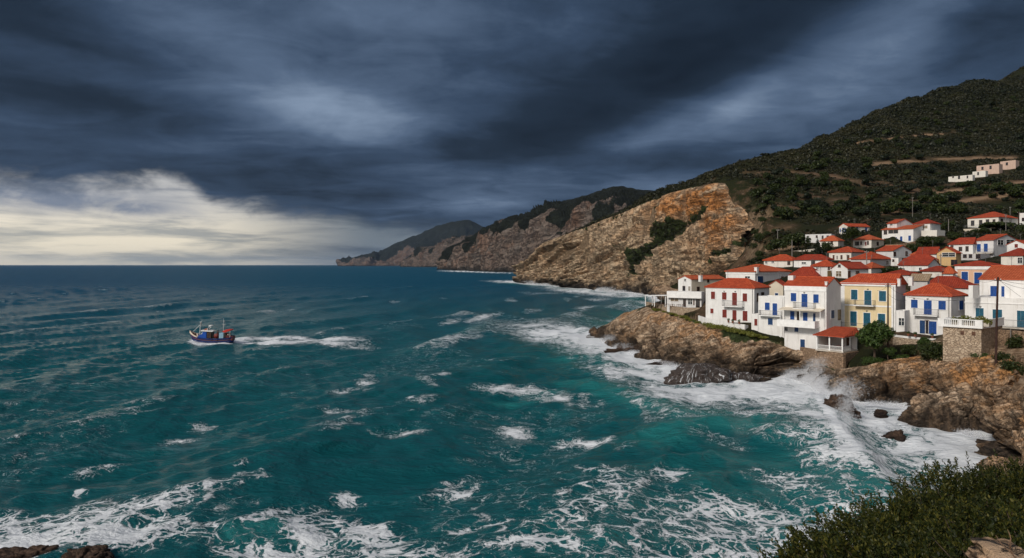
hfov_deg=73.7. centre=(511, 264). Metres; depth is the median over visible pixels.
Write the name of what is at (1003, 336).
retaining wall
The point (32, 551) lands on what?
sea rock
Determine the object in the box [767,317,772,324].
window
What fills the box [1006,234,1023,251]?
gable front house
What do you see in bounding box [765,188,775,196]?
hill tree
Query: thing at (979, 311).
window
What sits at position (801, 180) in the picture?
hill tree
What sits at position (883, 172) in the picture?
hill tree
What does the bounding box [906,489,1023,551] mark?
foreground shrub
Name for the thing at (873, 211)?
cypress
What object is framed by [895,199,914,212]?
hill tree
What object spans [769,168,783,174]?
hill tree
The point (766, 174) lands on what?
hill tree
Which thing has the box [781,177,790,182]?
hill tree
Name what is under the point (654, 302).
pergola
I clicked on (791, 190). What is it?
hill tree
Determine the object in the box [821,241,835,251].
village tree
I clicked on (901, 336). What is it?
yard wall
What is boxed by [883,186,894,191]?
hill tree
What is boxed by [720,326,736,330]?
rock tuft
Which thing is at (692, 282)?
gabled house
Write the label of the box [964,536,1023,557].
flat rock
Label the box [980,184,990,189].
hill tree
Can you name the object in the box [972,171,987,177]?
old hill house
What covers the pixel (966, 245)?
balcony house
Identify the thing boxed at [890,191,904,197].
hill tree
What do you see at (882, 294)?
window
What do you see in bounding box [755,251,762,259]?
village tree
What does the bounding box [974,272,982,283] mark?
door
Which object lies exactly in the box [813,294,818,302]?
window
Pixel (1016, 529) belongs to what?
foreground shrub
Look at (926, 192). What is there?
hill tree
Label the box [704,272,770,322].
seaside house
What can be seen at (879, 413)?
sea rock
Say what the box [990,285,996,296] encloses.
window
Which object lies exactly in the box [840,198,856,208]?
hill tree
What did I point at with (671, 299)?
window
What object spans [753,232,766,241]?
village tree
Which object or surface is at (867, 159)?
hill tree
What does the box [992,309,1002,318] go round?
window
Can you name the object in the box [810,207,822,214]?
hill tree
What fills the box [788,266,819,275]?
red roof house
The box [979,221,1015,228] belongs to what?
village tree
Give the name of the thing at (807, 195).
hill tree
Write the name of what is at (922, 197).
hill tree
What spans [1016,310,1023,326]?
door
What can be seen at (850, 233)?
village tree
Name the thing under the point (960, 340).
balustrade terrace
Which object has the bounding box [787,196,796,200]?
hill tree
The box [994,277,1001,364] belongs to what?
utility pole
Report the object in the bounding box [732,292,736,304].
door
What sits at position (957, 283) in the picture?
roof
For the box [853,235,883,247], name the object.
beige house
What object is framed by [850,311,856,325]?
door
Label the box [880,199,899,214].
hill tree
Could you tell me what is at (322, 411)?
sea
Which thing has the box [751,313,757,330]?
white annex
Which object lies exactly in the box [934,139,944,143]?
hill tree
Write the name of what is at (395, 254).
headland
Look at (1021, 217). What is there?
flat white house
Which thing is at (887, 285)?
utility pole
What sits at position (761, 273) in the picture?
long hip house
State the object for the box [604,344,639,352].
sea rock
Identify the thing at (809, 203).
hill tree
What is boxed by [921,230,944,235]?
stepped terrace
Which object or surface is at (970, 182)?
hill tree
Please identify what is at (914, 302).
window
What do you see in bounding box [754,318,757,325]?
window
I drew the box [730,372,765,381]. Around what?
wet ledge
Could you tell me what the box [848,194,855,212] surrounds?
cypress
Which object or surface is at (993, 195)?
hill tree
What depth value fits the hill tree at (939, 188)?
471.77 m
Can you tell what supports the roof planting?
on the balustrade terrace at (960, 340)
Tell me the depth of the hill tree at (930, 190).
449.52 m
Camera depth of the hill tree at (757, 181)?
475.26 m
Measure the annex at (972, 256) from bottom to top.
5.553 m
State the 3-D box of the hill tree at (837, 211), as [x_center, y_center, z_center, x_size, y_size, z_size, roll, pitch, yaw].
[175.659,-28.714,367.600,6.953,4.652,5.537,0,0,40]
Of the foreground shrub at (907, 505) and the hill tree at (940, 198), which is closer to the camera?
the foreground shrub at (907, 505)
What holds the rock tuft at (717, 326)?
on the shore rock at (985, 383)
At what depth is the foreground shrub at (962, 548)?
7.63 m
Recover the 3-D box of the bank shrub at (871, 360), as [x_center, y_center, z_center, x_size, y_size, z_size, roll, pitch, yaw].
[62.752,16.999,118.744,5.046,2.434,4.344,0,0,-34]
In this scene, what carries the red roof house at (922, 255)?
on the hillside
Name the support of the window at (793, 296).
in the tall white house at (812, 306)
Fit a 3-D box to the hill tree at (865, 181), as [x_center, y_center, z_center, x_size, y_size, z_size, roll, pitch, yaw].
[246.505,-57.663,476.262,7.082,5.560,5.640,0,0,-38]
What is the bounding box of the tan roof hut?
[911,274,931,290]
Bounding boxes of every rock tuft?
[709,324,729,328]
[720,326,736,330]
[726,328,743,331]
[732,329,746,333]
[749,334,761,339]
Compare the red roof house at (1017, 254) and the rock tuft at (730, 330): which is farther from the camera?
the red roof house at (1017, 254)
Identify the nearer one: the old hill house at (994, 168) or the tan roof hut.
the tan roof hut
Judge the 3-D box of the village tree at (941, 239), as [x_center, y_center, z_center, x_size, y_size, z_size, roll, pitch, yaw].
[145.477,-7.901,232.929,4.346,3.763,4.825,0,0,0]
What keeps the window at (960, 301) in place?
in the hip roof house at (925, 315)
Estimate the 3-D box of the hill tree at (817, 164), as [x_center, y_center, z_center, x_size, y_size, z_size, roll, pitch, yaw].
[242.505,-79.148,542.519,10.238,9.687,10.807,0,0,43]
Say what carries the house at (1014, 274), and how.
on the hillside
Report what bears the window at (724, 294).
in the seaside house at (736, 299)
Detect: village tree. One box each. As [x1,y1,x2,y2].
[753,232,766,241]
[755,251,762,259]
[763,239,789,250]
[783,232,810,249]
[813,237,820,253]
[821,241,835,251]
[841,226,860,246]
[881,266,904,272]
[905,243,922,251]
[915,235,938,246]
[933,237,945,244]
[940,220,956,229]
[946,231,962,239]
[977,227,990,232]
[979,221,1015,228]
[1015,223,1023,231]
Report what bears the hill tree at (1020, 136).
on the hillside
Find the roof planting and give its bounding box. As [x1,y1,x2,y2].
[951,315,992,326]
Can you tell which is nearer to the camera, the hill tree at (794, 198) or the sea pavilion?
the sea pavilion
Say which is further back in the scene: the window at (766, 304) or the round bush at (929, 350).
the window at (766, 304)
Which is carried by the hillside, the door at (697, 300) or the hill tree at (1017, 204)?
the hill tree at (1017, 204)
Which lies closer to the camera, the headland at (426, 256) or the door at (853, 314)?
the door at (853, 314)
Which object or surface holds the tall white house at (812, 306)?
on the hillside
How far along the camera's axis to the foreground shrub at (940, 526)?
9.42 m
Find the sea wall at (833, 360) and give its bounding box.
[800,347,858,368]
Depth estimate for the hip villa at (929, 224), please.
248.19 m
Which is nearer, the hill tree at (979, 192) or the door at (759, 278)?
the door at (759, 278)
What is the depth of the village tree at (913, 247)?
223.76 m
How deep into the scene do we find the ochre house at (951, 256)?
191.62 m
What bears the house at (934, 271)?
on the hillside
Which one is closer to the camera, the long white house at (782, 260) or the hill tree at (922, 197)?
the long white house at (782, 260)
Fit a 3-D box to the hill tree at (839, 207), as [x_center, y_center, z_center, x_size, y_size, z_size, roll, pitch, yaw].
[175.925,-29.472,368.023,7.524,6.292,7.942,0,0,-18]
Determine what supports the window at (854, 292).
in the yellow house at (863, 300)
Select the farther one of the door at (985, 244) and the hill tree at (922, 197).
the hill tree at (922, 197)
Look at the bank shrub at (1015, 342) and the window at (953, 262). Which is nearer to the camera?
the bank shrub at (1015, 342)
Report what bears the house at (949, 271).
on the hillside
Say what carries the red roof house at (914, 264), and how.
on the hillside
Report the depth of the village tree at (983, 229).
255.51 m
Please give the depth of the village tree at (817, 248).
223.10 m
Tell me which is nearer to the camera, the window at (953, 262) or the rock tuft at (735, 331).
the rock tuft at (735, 331)
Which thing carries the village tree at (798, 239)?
on the hillside
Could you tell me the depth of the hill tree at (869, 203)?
373.19 m
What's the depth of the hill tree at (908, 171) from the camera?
526.02 m
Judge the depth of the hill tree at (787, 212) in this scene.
372.87 m
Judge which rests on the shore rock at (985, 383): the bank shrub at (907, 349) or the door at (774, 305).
the bank shrub at (907, 349)
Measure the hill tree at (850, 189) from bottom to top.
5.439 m
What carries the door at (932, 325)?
in the hip roof house at (925, 315)
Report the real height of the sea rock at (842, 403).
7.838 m
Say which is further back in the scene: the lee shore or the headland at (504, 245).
the headland at (504, 245)
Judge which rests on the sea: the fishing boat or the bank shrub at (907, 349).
the fishing boat
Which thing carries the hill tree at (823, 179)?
on the hillside
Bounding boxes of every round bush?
[916,337,930,345]
[917,340,942,361]
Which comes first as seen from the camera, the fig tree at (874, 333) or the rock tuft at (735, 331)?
the fig tree at (874, 333)
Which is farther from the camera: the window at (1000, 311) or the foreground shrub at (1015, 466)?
the window at (1000, 311)
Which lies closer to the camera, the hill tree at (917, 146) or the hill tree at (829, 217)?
the hill tree at (829, 217)
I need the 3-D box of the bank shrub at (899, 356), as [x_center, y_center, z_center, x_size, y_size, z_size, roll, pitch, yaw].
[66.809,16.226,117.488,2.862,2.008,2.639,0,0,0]
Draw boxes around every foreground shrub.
[756,521,894,557]
[785,503,935,553]
[819,525,953,557]
[820,483,998,536]
[859,502,1006,556]
[888,459,1023,527]
[903,523,1023,557]
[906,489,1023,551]
[925,451,1023,509]
[932,494,1023,557]
[970,449,1023,498]
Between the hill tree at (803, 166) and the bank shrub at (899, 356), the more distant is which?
the hill tree at (803, 166)
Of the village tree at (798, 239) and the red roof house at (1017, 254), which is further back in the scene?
the village tree at (798, 239)
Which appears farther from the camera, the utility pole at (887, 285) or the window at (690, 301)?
the window at (690, 301)
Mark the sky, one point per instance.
(133, 132)
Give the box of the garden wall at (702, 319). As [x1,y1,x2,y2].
[698,316,747,329]
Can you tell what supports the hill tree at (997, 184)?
on the hillside
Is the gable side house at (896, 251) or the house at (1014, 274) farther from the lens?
the gable side house at (896, 251)
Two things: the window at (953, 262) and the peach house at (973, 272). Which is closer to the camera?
the peach house at (973, 272)
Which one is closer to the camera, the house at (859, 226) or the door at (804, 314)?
the door at (804, 314)
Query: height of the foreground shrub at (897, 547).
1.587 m
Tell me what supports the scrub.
on the hillside
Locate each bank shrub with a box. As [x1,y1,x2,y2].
[861,355,886,364]
[882,347,896,359]
[890,354,908,358]
[900,344,917,355]
[969,353,988,358]
[991,351,1013,360]
[998,360,1023,375]
[1004,334,1023,348]
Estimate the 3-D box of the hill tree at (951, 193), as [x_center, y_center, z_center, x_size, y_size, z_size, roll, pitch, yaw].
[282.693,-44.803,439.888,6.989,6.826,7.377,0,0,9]
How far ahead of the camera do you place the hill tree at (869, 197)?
400.73 m
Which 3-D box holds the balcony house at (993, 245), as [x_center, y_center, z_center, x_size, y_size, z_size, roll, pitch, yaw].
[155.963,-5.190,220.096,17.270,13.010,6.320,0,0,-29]
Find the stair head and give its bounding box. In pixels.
[969,285,978,297]
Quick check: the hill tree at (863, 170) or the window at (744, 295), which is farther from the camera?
the hill tree at (863, 170)
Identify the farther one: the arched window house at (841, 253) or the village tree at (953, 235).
the village tree at (953, 235)
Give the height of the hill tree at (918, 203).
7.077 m
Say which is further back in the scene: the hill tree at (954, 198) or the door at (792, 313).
the hill tree at (954, 198)
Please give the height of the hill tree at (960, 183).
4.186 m
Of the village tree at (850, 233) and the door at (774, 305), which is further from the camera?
the village tree at (850, 233)
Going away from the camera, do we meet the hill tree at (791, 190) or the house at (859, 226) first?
the house at (859, 226)
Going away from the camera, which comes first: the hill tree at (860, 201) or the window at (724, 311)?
the window at (724, 311)
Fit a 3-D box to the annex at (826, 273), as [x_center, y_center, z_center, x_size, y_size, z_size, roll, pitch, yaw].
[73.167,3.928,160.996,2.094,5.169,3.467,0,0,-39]
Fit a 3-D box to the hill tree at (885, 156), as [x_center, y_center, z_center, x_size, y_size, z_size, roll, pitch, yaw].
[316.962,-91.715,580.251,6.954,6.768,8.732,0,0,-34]
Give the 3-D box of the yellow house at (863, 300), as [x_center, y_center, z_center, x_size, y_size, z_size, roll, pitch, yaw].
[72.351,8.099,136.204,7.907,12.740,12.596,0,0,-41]
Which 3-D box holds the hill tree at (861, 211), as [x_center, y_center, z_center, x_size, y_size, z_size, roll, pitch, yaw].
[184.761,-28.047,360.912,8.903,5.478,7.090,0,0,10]
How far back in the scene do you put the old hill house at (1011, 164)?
553.44 m
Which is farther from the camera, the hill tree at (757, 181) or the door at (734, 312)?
the hill tree at (757, 181)
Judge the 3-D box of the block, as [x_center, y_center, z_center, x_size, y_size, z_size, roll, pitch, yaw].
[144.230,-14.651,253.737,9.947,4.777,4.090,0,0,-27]
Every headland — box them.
[336,220,482,265]
[398,235,472,266]
[436,186,652,271]
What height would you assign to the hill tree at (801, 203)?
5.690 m
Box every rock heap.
[634,338,664,359]
[897,391,976,431]
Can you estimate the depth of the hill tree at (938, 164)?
558.53 m
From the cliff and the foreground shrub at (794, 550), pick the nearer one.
the foreground shrub at (794, 550)
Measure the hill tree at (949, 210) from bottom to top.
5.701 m
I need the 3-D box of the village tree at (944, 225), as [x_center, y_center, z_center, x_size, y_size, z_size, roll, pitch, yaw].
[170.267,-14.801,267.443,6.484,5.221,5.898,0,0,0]
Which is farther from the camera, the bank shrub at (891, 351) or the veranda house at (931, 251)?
the veranda house at (931, 251)
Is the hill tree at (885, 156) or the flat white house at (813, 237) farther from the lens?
the hill tree at (885, 156)
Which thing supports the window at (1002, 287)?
in the house at (1014, 274)
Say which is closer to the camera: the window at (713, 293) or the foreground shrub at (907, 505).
the foreground shrub at (907, 505)
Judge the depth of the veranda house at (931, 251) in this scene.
198.07 m
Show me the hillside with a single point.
(739, 190)
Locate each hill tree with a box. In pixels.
[749,188,763,196]
[752,178,763,185]
[757,203,767,209]
[762,172,773,179]
[762,196,769,201]
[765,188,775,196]
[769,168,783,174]
[769,183,782,190]
[772,179,780,183]
[774,206,794,219]
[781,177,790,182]
[784,186,799,194]
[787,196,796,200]
[793,177,808,185]
[793,209,806,215]
[796,200,805,207]
[799,164,807,169]
[803,192,812,199]
[803,197,821,209]
[806,205,819,213]
[809,160,823,169]
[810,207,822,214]
[813,151,821,156]
[814,177,828,183]
[816,181,824,186]
[821,158,830,162]
[822,214,839,220]
[829,204,845,213]
[832,208,844,214]
[834,199,844,203]
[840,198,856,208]
[841,180,851,185]
[846,186,854,192]
[850,207,859,214]
[853,207,869,215]
[856,167,867,173]
[856,197,864,204]
[860,157,872,162]
[861,178,869,185]
[862,162,872,167]
[864,200,881,207]
[865,194,877,200]
[870,189,882,196]
[877,170,888,176]
[879,153,890,159]
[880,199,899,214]
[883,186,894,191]
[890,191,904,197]
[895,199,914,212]
[898,194,910,201]
[903,169,911,174]
[903,184,917,191]
[913,144,922,148]
[913,201,925,210]
[913,204,919,211]
[915,153,924,159]
[915,190,930,196]
[917,194,930,202]
[919,188,936,195]
[922,167,934,172]
[924,203,947,213]
[927,180,936,185]
[928,193,947,204]
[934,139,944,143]
[934,162,945,166]
[935,186,944,190]
[944,191,956,194]
[945,205,955,213]
[946,194,962,202]
[954,205,968,213]
[955,182,965,185]
[963,187,977,193]
[964,180,975,185]
[971,184,981,189]
[973,189,984,195]
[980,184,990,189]
[984,176,1001,184]
[988,193,997,198]
[990,182,1002,190]
[990,207,1002,212]
[999,181,1014,189]
[1004,185,1023,196]
[1012,209,1022,213]
[1013,201,1023,207]
[1016,134,1023,139]
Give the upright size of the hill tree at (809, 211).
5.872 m
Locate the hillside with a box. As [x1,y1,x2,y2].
[544,68,1023,390]
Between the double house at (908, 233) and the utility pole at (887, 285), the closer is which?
the utility pole at (887, 285)
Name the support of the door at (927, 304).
in the hip roof house at (925, 315)
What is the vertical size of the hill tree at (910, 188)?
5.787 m
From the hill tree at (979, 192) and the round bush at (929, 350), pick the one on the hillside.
the hill tree at (979, 192)
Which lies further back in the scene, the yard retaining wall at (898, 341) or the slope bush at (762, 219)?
the slope bush at (762, 219)
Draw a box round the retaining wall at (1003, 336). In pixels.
[998,329,1023,347]
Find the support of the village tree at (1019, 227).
on the hillside
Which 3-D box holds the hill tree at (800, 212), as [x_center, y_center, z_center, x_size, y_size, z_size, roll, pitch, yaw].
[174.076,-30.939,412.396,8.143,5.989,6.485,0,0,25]
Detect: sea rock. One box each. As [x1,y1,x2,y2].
[0,544,58,557]
[61,544,114,557]
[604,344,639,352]
[648,360,677,364]
[823,394,861,418]
[873,409,888,417]
[881,429,906,441]
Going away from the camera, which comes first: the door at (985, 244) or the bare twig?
the bare twig
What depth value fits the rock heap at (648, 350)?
159.48 m
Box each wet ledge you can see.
[663,363,731,384]
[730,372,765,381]
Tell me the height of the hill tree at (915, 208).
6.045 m
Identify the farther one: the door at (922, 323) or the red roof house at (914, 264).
the red roof house at (914, 264)
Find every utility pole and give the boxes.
[885,283,890,347]
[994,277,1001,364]
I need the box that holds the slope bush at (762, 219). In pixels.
[757,216,767,222]
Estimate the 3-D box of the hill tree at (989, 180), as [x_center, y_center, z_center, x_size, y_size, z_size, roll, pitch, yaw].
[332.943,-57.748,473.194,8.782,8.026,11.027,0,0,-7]
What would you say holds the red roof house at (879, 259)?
on the hillside
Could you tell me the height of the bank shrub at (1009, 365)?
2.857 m
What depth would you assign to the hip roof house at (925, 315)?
128.08 m
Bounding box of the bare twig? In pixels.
[991,529,1015,557]
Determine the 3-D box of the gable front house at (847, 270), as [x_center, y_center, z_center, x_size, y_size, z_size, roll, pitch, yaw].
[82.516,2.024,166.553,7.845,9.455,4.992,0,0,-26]
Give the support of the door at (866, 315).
in the yellow house at (863, 300)
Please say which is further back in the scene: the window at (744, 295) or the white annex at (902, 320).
the window at (744, 295)
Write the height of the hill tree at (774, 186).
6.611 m
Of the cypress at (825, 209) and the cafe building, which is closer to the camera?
the cafe building
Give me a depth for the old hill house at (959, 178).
505.59 m
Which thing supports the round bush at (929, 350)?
on the shore rock at (985, 383)
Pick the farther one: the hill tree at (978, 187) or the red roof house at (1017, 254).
the hill tree at (978, 187)
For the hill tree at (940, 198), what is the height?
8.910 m
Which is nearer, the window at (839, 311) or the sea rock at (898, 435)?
the sea rock at (898, 435)
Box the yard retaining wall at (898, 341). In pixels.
[893,337,939,344]
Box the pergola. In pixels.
[645,295,666,306]
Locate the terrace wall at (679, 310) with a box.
[646,302,699,314]
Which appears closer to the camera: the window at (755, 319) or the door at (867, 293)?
the door at (867, 293)
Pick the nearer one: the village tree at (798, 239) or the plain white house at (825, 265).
the plain white house at (825, 265)
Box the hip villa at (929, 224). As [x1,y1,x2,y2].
[913,214,940,229]
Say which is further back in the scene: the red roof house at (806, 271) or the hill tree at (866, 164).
the hill tree at (866, 164)
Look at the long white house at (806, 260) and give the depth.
186.52 m
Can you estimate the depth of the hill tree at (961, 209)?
362.52 m
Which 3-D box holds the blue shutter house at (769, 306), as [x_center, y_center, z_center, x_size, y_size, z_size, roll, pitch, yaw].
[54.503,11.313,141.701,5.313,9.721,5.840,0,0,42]
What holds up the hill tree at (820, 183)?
on the hillside
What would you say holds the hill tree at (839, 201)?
on the hillside
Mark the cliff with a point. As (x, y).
(600, 262)
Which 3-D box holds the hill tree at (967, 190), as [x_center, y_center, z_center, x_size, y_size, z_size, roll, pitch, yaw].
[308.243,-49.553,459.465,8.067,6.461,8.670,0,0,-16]
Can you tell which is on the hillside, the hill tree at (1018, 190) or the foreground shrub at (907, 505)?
the hill tree at (1018, 190)
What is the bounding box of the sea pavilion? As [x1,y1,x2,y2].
[813,326,857,352]
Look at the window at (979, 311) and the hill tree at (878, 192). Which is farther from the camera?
the hill tree at (878, 192)
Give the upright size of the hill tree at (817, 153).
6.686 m
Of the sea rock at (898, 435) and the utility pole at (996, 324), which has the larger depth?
the utility pole at (996, 324)
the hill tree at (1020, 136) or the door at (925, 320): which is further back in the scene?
the hill tree at (1020, 136)
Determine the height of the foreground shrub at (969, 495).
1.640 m
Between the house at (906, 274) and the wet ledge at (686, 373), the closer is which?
the wet ledge at (686, 373)
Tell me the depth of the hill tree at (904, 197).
403.26 m
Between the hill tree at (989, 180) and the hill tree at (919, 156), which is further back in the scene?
the hill tree at (919, 156)
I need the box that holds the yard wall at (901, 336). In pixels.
[894,335,933,339]
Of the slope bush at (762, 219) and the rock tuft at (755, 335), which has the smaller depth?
the rock tuft at (755, 335)
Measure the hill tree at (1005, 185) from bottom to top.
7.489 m
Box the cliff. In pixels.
[512,183,754,294]
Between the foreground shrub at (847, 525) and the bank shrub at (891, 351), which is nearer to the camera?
the foreground shrub at (847, 525)
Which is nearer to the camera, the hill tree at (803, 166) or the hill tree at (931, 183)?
the hill tree at (931, 183)
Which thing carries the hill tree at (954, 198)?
on the hillside
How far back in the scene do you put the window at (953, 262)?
190.28 m
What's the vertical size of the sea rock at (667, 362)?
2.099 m
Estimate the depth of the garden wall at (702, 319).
149.46 m
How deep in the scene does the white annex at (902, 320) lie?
129.18 m
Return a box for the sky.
[0,0,1023,264]
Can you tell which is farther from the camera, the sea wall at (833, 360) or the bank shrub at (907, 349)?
the sea wall at (833, 360)
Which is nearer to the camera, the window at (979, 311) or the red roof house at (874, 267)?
the window at (979, 311)
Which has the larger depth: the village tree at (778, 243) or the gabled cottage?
the village tree at (778, 243)
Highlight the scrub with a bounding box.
[543,66,1023,279]
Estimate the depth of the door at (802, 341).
134.37 m
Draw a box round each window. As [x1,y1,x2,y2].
[670,298,678,301]
[687,298,692,304]
[711,291,715,298]
[722,292,726,299]
[722,309,726,317]
[742,293,747,301]
[764,302,769,310]
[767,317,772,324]
[790,292,796,301]
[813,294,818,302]
[835,271,841,276]
[838,309,840,319]
[850,289,857,299]
[877,313,885,323]
[879,290,886,301]
[898,317,904,325]
[911,299,918,308]
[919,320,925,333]
[938,300,946,309]
[942,252,955,256]
[951,260,957,264]
[959,300,963,309]
[961,271,968,280]
[975,307,983,317]
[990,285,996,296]
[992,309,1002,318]
[997,240,1003,244]
[1001,286,1004,296]
[1017,257,1022,263]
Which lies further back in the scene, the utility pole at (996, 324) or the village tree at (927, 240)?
the village tree at (927, 240)
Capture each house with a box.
[678,275,725,291]
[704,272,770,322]
[724,264,791,282]
[758,295,783,337]
[762,248,794,266]
[777,267,841,349]
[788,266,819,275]
[792,254,833,266]
[805,234,833,242]
[810,253,835,270]
[820,235,844,246]
[827,247,865,260]
[830,255,869,278]
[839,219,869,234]
[839,273,913,330]
[849,252,890,265]
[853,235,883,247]
[866,262,884,272]
[876,240,911,257]
[881,224,923,241]
[882,261,921,282]
[897,258,939,270]
[904,283,967,335]
[907,247,938,259]
[915,242,940,257]
[920,266,945,277]
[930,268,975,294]
[935,247,962,265]
[940,266,957,275]
[947,237,976,253]
[948,175,974,181]
[953,252,1001,283]
[964,295,1023,329]
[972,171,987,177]
[974,234,1017,256]
[977,164,1002,173]
[978,256,1023,298]
[999,248,1023,264]
[1000,160,1018,169]
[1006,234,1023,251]
[1019,213,1023,224]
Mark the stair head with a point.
(973, 291)
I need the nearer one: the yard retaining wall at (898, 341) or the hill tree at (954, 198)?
the yard retaining wall at (898, 341)
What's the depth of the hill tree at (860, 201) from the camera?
394.35 m
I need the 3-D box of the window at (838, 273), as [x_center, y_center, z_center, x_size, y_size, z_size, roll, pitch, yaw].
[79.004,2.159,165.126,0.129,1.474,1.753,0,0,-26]
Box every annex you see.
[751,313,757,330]
[817,271,831,276]
[891,258,901,265]
[896,309,909,331]
[961,254,990,259]
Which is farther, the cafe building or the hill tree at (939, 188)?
the hill tree at (939, 188)
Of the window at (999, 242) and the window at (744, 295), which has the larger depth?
the window at (999, 242)
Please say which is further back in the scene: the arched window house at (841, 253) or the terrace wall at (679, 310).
the arched window house at (841, 253)
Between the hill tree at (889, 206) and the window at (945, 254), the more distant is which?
the hill tree at (889, 206)
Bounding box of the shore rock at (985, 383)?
[586,307,1023,471]
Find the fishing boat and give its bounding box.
[190,321,234,342]
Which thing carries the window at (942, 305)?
in the hip roof house at (925, 315)
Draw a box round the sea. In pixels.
[0,265,996,557]
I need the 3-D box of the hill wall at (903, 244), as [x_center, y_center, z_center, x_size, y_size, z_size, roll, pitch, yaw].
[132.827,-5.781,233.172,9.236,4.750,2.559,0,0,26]
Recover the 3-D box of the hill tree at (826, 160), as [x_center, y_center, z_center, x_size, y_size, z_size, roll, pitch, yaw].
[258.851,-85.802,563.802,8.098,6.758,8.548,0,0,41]
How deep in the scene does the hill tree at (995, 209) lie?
359.63 m
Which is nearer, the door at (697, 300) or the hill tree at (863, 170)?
the door at (697, 300)
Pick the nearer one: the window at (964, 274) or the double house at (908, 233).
the window at (964, 274)
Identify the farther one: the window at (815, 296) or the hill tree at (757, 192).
the hill tree at (757, 192)
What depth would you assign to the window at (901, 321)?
128.81 m
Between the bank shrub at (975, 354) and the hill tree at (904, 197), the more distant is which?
the hill tree at (904, 197)
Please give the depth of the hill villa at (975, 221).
311.45 m
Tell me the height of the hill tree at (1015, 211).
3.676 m
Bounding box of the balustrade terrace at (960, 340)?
[938,316,1003,362]
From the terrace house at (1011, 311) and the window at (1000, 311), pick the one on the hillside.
the terrace house at (1011, 311)
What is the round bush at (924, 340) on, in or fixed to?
on the shore rock at (985, 383)
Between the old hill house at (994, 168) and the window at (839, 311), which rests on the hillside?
the old hill house at (994, 168)
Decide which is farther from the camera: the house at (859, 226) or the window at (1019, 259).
the house at (859, 226)
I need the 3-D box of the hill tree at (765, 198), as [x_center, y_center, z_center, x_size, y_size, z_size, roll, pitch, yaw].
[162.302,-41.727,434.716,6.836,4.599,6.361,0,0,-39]
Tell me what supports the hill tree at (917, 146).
on the hillside
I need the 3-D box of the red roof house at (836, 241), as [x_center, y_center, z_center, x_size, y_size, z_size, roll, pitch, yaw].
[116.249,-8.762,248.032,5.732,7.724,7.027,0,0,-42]
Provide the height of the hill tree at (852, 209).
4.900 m
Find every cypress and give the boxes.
[819,195,827,213]
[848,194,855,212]
[868,200,881,218]
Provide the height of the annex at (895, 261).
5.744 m
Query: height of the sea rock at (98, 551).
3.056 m
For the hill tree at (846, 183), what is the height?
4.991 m
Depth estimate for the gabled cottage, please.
156.17 m
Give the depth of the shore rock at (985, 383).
114.24 m
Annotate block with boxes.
[886,219,912,227]
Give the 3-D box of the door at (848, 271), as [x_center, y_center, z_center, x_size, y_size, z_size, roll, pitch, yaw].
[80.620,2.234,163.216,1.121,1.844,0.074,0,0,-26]
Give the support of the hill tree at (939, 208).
on the hillside
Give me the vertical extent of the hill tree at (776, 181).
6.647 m
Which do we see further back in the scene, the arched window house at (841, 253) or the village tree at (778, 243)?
the village tree at (778, 243)
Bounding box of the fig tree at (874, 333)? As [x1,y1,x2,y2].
[855,320,895,356]
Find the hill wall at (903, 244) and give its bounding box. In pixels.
[888,241,915,245]
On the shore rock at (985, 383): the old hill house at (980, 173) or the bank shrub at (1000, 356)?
the bank shrub at (1000, 356)
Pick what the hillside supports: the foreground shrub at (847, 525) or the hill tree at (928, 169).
the hill tree at (928, 169)
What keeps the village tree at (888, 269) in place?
on the hillside
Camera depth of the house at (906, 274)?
154.69 m
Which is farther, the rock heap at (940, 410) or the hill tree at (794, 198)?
the hill tree at (794, 198)
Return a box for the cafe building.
[667,291,704,311]
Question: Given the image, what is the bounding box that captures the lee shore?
[587,285,677,335]
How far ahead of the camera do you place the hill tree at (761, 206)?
433.47 m
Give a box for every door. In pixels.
[696,299,699,306]
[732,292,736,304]
[732,310,736,320]
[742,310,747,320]
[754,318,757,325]
[757,276,762,282]
[772,303,777,314]
[790,311,794,319]
[800,339,804,346]
[801,293,807,306]
[802,312,807,320]
[847,270,850,277]
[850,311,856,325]
[863,312,870,324]
[864,290,871,304]
[923,300,931,314]
[925,320,928,333]
[928,321,936,333]
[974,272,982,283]
[984,243,987,251]
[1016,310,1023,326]
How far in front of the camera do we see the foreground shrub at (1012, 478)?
12.95 m
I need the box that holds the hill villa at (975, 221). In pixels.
[965,212,1017,227]
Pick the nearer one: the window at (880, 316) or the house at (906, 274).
the window at (880, 316)
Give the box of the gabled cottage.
[768,273,784,295]
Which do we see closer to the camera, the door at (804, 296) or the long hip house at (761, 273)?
the door at (804, 296)

